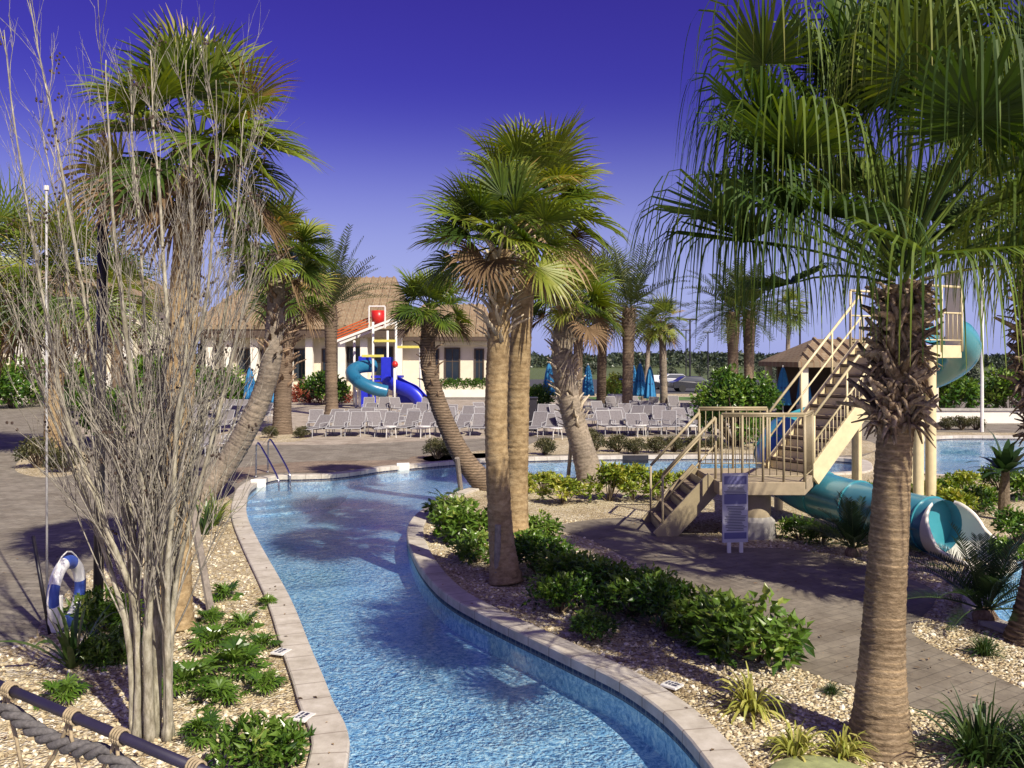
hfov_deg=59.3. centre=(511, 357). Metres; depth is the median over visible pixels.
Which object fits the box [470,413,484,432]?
chaise lounge
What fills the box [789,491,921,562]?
cycad
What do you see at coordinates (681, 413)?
chaise lounge
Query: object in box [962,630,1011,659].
dark lily turf
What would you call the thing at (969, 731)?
dark lily turf
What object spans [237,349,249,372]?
window
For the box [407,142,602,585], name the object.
cabbage palm
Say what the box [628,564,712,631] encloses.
glossy shrub
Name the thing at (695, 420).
chaise lounge
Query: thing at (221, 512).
bright grass clump
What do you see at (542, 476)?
yellow green shrub
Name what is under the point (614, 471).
yellow green shrub
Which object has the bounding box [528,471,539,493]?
yellow green shrub
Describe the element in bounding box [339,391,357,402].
red leaf shrub
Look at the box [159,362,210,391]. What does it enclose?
deck bush
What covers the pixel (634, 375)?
closed umbrella
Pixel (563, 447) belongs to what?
bank bed
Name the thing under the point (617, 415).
chaise lounge
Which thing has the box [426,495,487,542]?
broadleaf shrub
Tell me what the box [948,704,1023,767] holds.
dark lily turf
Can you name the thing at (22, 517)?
deck paving
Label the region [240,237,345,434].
cabbage palm
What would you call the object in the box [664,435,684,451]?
round mound shrub
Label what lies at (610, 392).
deck bush
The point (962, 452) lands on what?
plunge pool water
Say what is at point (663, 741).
river basin wall
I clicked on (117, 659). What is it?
lobed leaf plant
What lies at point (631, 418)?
chaise lounge
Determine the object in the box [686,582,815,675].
broadleaf shrub
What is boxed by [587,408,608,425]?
chaise lounge
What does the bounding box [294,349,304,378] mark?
window
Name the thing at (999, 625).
pool coping
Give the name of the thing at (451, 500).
broadleaf shrub
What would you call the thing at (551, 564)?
glossy shrub
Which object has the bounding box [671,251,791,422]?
date palm
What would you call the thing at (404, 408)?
chaise lounge
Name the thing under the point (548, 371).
closed umbrella
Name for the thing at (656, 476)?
yellow green shrub
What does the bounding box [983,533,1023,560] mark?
green shrub
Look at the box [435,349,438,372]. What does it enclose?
window
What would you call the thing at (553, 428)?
side table
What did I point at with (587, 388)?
closed umbrella
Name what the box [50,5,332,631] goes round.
cabbage palm
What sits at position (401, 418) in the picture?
chaise lounge
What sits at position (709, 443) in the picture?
round mound shrub
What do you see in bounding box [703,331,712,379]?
street lamp
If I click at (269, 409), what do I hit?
chaise lounge
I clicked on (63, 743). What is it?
rope railing
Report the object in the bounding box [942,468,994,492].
yellow green shrub
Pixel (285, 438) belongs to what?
palm bed
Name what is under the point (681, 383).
parked car
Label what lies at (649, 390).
closed umbrella
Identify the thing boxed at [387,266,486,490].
cabbage palm
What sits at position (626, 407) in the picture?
chaise lounge
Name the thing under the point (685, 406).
chaise lounge
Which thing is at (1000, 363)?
lot tree
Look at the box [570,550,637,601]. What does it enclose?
glossy shrub
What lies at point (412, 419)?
chaise lounge
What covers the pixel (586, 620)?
glossy shrub
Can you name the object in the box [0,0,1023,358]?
sky
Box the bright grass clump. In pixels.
[197,486,244,525]
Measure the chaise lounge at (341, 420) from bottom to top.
0.916 m
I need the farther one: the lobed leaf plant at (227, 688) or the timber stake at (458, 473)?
the timber stake at (458, 473)
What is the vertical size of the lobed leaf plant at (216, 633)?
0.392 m
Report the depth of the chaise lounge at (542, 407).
42.62 m
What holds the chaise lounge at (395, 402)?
on the lounge paving at (300, 412)
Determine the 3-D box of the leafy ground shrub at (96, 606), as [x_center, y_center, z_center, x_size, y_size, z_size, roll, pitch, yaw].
[-4.680,2.880,10.302,0.986,0.592,0.801,0,0,-30]
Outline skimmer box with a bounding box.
[623,455,647,462]
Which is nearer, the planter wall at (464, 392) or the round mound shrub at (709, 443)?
the round mound shrub at (709, 443)
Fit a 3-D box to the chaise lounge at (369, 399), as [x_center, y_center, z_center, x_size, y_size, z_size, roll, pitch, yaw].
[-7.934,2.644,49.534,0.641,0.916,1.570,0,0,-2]
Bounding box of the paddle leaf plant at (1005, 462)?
[963,431,1023,519]
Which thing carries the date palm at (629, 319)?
on the lounge paving at (300, 412)
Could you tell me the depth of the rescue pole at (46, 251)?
10.25 m
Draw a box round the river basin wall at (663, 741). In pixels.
[246,459,851,767]
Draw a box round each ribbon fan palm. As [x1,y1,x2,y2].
[620,0,1023,762]
[831,9,1023,645]
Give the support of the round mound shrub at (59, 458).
on the shrub bed at (25, 467)
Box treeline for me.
[196,348,1015,367]
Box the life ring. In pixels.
[46,551,85,633]
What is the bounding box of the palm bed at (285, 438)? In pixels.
[255,430,311,441]
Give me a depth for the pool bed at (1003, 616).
13.98 m
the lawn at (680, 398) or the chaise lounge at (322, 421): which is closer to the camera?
the chaise lounge at (322, 421)
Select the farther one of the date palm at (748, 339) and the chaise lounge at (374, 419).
the date palm at (748, 339)
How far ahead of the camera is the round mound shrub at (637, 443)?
28.95 m
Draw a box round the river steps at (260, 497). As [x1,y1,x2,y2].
[248,491,292,502]
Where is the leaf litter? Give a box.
[0,502,1022,767]
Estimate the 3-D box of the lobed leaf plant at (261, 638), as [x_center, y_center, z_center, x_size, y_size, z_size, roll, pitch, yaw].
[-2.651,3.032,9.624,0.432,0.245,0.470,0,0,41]
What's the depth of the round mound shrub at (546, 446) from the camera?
28.63 m
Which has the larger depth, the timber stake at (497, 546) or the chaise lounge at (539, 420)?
the chaise lounge at (539, 420)
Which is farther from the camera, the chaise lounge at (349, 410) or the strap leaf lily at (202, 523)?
the chaise lounge at (349, 410)
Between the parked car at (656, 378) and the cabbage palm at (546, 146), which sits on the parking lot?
the parked car at (656, 378)
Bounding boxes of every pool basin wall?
[924,438,1023,461]
[994,557,1023,614]
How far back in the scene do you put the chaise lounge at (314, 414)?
39.90 m
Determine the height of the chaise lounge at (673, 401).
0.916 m
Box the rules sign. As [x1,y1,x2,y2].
[722,473,747,552]
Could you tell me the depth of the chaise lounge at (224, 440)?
30.12 m
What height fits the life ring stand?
1.084 m
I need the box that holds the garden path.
[560,518,1023,733]
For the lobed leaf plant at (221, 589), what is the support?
on the ground at (576, 508)
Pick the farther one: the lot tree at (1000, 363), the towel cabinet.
the lot tree at (1000, 363)
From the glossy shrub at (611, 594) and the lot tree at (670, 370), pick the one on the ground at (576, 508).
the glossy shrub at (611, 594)
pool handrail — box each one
[254,442,279,490]
[266,439,290,489]
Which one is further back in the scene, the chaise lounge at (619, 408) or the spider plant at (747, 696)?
the chaise lounge at (619, 408)
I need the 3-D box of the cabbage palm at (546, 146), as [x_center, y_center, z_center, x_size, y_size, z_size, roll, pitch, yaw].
[0.334,-0.530,14.762,3.286,7.286,3.448,0,0,0]
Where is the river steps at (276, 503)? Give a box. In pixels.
[247,492,319,509]
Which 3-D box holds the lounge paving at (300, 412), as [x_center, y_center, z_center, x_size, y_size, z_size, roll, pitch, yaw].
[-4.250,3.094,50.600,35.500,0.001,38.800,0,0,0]
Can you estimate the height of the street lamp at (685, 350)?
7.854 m
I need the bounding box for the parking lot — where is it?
[530,379,985,393]
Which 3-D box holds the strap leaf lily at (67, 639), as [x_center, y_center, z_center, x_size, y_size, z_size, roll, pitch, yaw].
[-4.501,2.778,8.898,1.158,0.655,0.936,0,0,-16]
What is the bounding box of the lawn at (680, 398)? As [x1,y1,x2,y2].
[589,397,695,399]
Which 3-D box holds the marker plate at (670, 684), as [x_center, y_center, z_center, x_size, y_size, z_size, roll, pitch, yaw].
[1.494,3.053,8.404,0.170,0.024,0.150,0,0,43]
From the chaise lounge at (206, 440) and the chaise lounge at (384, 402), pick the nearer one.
the chaise lounge at (206, 440)
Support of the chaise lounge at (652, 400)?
on the lounge paving at (300, 412)
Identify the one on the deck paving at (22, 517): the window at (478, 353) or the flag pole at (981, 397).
the flag pole at (981, 397)
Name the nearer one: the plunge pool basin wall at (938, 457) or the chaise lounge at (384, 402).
the plunge pool basin wall at (938, 457)
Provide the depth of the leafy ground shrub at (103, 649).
9.00 m
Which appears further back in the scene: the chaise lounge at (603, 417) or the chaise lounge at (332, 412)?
the chaise lounge at (332, 412)
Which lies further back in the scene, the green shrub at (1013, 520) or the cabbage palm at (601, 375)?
the cabbage palm at (601, 375)
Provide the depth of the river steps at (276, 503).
20.80 m
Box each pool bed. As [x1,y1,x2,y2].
[924,460,1023,474]
[998,610,1012,620]
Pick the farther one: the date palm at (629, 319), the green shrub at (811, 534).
the date palm at (629, 319)
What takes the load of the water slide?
on the ground at (576, 508)
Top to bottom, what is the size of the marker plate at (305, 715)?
0.024 m
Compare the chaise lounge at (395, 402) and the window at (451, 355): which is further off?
the window at (451, 355)
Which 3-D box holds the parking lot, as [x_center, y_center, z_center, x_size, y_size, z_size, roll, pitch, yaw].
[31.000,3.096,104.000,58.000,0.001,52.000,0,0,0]
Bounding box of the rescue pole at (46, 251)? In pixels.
[44,185,48,629]
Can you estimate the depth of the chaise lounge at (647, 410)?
41.90 m
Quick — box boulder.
[769,755,862,767]
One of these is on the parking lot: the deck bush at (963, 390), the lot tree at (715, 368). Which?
the lot tree at (715, 368)
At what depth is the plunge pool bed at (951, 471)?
33.18 m
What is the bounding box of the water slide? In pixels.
[642,273,1016,575]
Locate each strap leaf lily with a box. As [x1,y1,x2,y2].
[0,600,115,668]
[196,498,233,534]
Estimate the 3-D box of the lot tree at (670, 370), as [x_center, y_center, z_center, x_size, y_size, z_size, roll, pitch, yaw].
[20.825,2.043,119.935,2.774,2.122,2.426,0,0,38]
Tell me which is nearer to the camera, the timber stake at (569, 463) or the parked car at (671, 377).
the timber stake at (569, 463)
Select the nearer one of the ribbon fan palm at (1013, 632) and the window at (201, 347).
the ribbon fan palm at (1013, 632)
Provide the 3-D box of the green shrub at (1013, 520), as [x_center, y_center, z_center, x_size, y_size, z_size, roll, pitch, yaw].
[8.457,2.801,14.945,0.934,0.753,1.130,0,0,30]
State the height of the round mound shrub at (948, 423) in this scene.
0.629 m
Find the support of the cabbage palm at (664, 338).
on the lounge paving at (300, 412)
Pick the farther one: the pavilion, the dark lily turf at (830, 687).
the pavilion
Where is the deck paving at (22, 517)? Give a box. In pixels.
[0,397,1023,646]
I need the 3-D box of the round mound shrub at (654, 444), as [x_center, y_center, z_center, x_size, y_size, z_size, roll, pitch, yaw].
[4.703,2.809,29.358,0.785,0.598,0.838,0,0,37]
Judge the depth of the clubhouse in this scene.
75.00 m
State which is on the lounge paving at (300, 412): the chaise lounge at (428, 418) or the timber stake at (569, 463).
the chaise lounge at (428, 418)
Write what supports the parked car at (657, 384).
on the parking lot
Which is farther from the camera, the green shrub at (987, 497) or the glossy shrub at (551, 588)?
the green shrub at (987, 497)
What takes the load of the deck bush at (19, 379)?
on the deck paving at (22, 517)
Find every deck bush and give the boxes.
[0,352,43,407]
[26,356,93,393]
[64,377,116,419]
[78,385,155,437]
[106,352,162,405]
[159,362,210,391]
[195,363,245,407]
[298,369,350,404]
[529,382,556,405]
[606,376,621,395]
[924,374,986,407]
[978,363,1020,407]
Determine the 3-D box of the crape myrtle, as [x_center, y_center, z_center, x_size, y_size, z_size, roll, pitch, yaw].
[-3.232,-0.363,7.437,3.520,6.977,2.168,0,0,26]
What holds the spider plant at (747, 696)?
on the ground at (576, 508)
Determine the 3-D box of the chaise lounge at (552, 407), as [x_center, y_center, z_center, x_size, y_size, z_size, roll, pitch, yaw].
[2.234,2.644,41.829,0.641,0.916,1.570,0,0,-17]
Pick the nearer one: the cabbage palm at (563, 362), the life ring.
the life ring
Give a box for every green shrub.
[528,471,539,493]
[531,470,557,493]
[535,473,590,503]
[581,459,634,501]
[607,462,660,500]
[636,467,677,500]
[667,469,684,487]
[775,513,819,539]
[799,523,839,545]
[910,481,947,498]
[936,475,961,495]
[937,485,980,509]
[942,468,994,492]
[960,482,998,514]
[975,463,1018,489]
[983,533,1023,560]
[990,503,1023,544]
[999,469,1023,501]
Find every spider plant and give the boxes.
[704,661,795,730]
[758,718,831,762]
[809,724,878,765]
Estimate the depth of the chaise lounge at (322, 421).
36.04 m
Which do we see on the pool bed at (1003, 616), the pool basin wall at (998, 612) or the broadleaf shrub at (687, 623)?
the pool basin wall at (998, 612)
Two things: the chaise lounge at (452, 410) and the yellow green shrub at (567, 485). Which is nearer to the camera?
the yellow green shrub at (567, 485)
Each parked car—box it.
[610,378,659,388]
[654,375,659,389]
[667,374,684,386]
[668,376,714,391]
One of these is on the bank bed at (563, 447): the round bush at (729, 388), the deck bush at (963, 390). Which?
the round bush at (729, 388)
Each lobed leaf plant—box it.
[33,672,92,711]
[106,627,142,666]
[162,656,231,696]
[172,707,223,751]
[179,620,251,654]
[183,673,242,713]
[194,603,227,623]
[199,632,272,684]
[211,580,242,602]
[223,610,263,631]
[239,666,288,696]
[247,631,282,649]
[252,592,277,609]
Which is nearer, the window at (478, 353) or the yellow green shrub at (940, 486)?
the yellow green shrub at (940, 486)
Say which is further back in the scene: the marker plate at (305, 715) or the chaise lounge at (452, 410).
the chaise lounge at (452, 410)
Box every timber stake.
[192,507,213,609]
[455,457,462,490]
[494,525,500,572]
[566,445,571,475]
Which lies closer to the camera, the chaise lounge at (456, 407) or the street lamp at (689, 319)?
the chaise lounge at (456, 407)
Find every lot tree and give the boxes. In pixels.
[583,361,596,374]
[634,363,644,372]
[657,365,677,374]
[693,363,709,375]
[709,365,727,379]
[754,365,776,381]
[961,364,979,380]
[989,361,1015,376]
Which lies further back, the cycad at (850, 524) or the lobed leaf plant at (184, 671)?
the cycad at (850, 524)
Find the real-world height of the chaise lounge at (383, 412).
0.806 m
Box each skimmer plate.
[251,479,265,491]
[397,463,408,473]
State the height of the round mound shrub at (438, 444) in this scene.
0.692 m
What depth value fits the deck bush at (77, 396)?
41.08 m
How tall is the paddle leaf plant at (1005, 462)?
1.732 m
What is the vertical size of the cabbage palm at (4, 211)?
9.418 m
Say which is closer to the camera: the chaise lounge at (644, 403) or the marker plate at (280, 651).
the marker plate at (280, 651)
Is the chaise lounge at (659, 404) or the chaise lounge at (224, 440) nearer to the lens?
the chaise lounge at (224, 440)
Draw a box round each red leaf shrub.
[291,381,309,401]
[303,385,324,403]
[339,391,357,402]
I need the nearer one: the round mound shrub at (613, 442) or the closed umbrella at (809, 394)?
the round mound shrub at (613, 442)
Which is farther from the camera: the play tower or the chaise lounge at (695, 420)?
the play tower
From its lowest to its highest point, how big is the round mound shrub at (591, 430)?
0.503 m
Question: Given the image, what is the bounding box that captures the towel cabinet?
[529,397,537,430]
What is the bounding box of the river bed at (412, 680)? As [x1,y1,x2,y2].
[248,469,836,767]
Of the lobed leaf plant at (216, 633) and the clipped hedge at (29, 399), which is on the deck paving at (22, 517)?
the clipped hedge at (29, 399)
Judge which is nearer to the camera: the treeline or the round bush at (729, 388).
the round bush at (729, 388)
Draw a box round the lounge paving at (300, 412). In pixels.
[72,398,765,446]
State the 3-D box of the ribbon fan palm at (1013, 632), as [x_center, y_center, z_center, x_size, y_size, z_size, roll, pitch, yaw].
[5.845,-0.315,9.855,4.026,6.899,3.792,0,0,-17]
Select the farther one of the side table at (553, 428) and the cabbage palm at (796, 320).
the cabbage palm at (796, 320)
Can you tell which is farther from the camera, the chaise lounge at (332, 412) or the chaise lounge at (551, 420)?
the chaise lounge at (332, 412)
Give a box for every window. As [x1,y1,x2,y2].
[198,344,215,364]
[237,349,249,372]
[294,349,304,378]
[321,349,337,373]
[346,347,359,378]
[375,347,392,382]
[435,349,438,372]
[444,348,459,380]
[474,349,483,379]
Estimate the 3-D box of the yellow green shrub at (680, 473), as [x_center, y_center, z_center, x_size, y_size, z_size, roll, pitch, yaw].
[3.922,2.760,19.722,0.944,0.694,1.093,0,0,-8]
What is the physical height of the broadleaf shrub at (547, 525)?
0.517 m
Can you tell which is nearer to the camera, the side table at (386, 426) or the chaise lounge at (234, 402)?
the side table at (386, 426)
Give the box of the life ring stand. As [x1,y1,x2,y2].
[31,536,62,633]
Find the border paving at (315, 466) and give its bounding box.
[231,453,485,482]
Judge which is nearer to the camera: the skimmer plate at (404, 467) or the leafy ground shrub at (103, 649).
the leafy ground shrub at (103, 649)
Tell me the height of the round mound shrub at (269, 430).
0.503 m
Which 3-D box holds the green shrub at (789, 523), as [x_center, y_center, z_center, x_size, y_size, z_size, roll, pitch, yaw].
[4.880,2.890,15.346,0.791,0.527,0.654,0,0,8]
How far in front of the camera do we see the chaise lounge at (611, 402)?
51.26 m
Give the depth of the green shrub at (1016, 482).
19.42 m
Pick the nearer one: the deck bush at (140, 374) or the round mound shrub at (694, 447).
the round mound shrub at (694, 447)
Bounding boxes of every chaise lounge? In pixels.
[192,424,214,455]
[213,406,243,418]
[214,410,234,433]
[219,434,230,452]
[222,399,235,409]
[228,399,247,409]
[265,403,272,422]
[298,415,332,437]
[307,409,322,429]
[325,411,349,436]
[327,409,344,426]
[344,411,365,436]
[348,409,360,422]
[351,407,374,429]
[362,397,374,406]
[365,403,377,409]
[366,411,391,435]
[374,409,387,429]
[374,412,399,436]
[376,397,389,410]
[389,397,402,410]
[392,411,420,435]
[395,404,413,415]
[399,416,405,429]
[407,409,421,427]
[410,412,436,436]
[416,402,427,414]
[448,404,457,414]
[449,406,456,422]
[455,406,475,427]
[456,414,472,432]
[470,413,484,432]
[473,402,484,406]
[474,407,484,429]
[529,411,547,436]
[537,404,549,412]
[543,413,559,435]
[548,404,559,412]
[554,411,563,432]
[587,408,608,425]
[590,401,608,417]
[595,410,620,434]
[605,396,617,407]
[608,410,631,433]
[611,407,625,421]
[618,403,631,412]
[624,405,644,419]
[625,413,643,435]
[629,401,639,407]
[635,413,662,435]
[639,401,651,419]
[643,405,653,418]
[648,397,658,404]
[649,419,679,434]
[652,406,668,427]
[654,403,670,409]
[661,410,676,434]
[668,396,679,409]
[672,408,689,420]
[675,419,696,432]
[680,403,691,413]
[688,410,704,434]
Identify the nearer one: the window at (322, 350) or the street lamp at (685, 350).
the window at (322, 350)
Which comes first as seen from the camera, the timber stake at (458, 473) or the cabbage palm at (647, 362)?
the timber stake at (458, 473)
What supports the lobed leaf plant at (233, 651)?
on the ground at (576, 508)
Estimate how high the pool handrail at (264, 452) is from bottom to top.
1.737 m
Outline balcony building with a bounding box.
[1,265,201,403]
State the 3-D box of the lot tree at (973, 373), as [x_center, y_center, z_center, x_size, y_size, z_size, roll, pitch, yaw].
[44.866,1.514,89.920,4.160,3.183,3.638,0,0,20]
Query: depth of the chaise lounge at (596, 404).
45.69 m
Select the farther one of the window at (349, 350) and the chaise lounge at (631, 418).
the window at (349, 350)
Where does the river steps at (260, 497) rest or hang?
on the river steps at (276, 503)
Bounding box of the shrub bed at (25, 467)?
[15,450,87,477]
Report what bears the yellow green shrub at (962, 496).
on the ground at (576, 508)
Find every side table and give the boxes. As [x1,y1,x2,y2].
[383,425,396,437]
[417,425,430,437]
[549,427,562,439]
[633,425,646,436]
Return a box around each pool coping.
[924,435,1022,477]
[962,550,1022,632]
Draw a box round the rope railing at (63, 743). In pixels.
[0,680,210,767]
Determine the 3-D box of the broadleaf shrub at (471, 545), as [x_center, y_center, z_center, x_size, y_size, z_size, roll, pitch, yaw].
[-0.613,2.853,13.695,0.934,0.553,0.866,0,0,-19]
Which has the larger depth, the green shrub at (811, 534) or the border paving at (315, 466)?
the border paving at (315, 466)
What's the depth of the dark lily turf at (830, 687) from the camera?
8.29 m
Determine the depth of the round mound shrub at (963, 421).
38.63 m
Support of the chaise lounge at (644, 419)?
on the lounge paving at (300, 412)
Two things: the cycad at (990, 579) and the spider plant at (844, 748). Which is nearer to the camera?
the spider plant at (844, 748)
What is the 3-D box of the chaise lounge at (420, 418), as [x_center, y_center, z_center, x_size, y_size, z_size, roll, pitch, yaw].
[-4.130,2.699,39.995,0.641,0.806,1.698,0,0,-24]
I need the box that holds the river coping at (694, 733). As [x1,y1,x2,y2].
[231,454,872,767]
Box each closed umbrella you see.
[243,366,254,398]
[543,363,555,395]
[582,364,594,407]
[633,362,644,395]
[633,367,635,392]
[643,365,656,398]
[777,366,791,412]
[796,376,811,403]
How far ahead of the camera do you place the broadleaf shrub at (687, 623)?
9.68 m
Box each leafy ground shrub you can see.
[63,583,143,633]
[72,620,142,671]
[200,708,316,767]
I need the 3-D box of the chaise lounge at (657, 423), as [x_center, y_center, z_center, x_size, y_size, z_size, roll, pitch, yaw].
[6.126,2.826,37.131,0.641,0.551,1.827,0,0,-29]
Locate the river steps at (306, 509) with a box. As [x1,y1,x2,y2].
[247,494,346,517]
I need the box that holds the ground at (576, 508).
[0,360,1023,767]
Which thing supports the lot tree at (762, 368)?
on the parking lot
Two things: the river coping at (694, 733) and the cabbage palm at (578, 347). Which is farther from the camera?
the cabbage palm at (578, 347)
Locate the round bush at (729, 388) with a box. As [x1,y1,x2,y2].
[686,363,784,445]
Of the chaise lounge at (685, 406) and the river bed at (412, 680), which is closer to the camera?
the river bed at (412, 680)
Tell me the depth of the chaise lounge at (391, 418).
36.33 m
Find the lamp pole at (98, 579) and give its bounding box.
[89,136,109,616]
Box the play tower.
[337,306,426,408]
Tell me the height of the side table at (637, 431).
0.471 m
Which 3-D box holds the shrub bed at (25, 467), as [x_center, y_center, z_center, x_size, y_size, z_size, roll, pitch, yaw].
[-13.616,3.092,26.695,1.900,0.001,7.666,0,0,-26]
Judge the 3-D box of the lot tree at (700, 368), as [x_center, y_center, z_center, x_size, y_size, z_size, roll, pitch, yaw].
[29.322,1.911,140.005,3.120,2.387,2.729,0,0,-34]
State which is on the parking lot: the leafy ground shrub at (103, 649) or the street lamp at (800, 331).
the street lamp at (800, 331)
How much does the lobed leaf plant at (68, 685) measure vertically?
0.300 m
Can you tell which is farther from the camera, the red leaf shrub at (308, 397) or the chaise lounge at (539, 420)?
the red leaf shrub at (308, 397)
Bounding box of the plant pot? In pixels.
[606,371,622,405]
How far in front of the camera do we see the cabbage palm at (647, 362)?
61.87 m
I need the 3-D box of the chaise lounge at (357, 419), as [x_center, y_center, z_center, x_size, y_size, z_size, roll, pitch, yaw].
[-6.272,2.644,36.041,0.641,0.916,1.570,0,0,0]
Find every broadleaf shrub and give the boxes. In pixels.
[422,494,469,514]
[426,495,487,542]
[445,527,489,564]
[528,508,565,536]
[660,583,751,647]
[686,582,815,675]
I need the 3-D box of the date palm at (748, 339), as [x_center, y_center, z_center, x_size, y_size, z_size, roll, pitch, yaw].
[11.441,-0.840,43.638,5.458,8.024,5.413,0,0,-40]
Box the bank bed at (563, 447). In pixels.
[423,437,875,460]
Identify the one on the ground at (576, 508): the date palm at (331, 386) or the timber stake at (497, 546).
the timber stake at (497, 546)
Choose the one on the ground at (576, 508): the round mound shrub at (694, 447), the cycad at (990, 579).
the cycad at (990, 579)
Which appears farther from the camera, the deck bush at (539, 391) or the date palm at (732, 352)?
the deck bush at (539, 391)
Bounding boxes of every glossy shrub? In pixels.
[514,524,578,572]
[520,570,596,612]
[523,547,611,582]
[568,605,619,642]
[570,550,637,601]
[581,561,668,625]
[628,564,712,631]
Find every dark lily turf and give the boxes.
[814,679,843,697]
[908,678,1023,767]
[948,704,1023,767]
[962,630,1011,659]
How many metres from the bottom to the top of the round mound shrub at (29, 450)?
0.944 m
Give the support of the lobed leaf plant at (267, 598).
on the ground at (576, 508)
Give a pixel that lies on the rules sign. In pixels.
(734, 507)
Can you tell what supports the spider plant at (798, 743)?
on the ground at (576, 508)
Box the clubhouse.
[198,276,488,394]
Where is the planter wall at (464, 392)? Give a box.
[443,389,484,396]
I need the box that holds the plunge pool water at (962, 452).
[924,439,1023,474]
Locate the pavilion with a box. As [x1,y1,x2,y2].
[758,337,938,412]
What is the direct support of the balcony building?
on the deck paving at (22, 517)
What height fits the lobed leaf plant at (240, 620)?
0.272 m
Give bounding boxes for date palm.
[297,223,403,414]
[587,235,702,402]
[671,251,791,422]
[693,257,810,378]
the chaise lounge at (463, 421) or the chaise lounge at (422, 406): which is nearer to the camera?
the chaise lounge at (463, 421)
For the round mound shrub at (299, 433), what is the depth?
34.76 m
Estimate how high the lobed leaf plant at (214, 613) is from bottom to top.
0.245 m
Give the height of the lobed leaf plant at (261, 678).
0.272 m
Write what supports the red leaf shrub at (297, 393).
on the lounge paving at (300, 412)
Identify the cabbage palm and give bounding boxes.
[0,165,96,379]
[0,180,167,449]
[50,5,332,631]
[71,240,164,418]
[192,186,343,504]
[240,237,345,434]
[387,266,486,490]
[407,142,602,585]
[434,106,634,537]
[532,241,626,484]
[541,239,625,401]
[567,245,664,407]
[635,292,688,405]
[635,312,659,400]
[765,284,809,349]
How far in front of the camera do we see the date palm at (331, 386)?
47.73 m
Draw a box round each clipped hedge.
[1,391,204,406]
[439,378,485,388]
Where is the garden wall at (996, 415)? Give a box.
[936,408,1023,422]
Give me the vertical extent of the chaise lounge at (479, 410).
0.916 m
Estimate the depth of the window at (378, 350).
74.97 m
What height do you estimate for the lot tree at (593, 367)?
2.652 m
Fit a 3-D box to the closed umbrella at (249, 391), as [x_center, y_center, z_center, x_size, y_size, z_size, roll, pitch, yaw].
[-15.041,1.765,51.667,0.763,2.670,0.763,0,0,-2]
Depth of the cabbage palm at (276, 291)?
18.98 m
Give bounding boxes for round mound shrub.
[11,435,65,467]
[40,446,85,471]
[261,425,278,437]
[292,426,310,437]
[421,437,449,458]
[534,436,558,454]
[589,427,598,433]
[590,432,607,450]
[606,433,629,451]
[623,437,647,453]
[644,435,668,452]
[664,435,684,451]
[683,434,706,451]
[703,435,727,451]
[937,416,959,429]
[954,415,972,429]
[969,416,986,429]
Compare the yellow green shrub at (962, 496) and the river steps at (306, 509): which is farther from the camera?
the river steps at (306, 509)
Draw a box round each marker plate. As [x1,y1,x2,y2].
[270,648,291,655]
[291,711,315,722]
[660,680,683,689]
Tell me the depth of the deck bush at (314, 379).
58.88 m
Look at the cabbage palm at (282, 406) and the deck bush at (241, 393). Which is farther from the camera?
the deck bush at (241, 393)
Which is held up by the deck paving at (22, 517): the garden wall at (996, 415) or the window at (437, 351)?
the garden wall at (996, 415)
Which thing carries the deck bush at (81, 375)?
on the deck paving at (22, 517)
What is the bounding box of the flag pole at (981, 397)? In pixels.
[980,234,983,431]
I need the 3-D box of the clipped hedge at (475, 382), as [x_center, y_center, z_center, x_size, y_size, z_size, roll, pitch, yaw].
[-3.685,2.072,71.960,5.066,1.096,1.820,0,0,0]
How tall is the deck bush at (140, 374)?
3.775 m
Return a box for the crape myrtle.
[0,0,301,742]
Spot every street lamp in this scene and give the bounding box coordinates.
[681,329,688,375]
[685,318,691,375]
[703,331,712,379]
[794,312,807,344]
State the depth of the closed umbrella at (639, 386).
54.51 m
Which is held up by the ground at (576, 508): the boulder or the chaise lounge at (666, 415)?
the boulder
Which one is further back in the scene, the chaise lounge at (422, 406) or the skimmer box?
the chaise lounge at (422, 406)
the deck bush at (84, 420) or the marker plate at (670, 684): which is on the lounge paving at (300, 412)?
the deck bush at (84, 420)
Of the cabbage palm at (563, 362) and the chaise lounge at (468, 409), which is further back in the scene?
the chaise lounge at (468, 409)
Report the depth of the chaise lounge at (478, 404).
44.51 m
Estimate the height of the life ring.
0.918 m
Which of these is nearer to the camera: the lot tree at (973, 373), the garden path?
the garden path
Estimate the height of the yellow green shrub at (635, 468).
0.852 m
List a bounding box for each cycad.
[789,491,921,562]
[907,522,1023,631]
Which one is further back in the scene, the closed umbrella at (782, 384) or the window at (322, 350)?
the window at (322, 350)
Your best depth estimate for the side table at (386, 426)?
34.77 m
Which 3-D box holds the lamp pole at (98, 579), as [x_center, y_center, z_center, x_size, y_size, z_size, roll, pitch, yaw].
[-4.884,0.231,10.700,0.344,5.740,0.300,0,0,0]
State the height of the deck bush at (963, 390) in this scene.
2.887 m
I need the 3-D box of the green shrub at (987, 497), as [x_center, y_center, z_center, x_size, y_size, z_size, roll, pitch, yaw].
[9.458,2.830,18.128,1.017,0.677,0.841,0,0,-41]
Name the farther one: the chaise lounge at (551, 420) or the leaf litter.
the chaise lounge at (551, 420)
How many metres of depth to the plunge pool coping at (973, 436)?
35.31 m
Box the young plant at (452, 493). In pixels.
[422,487,474,507]

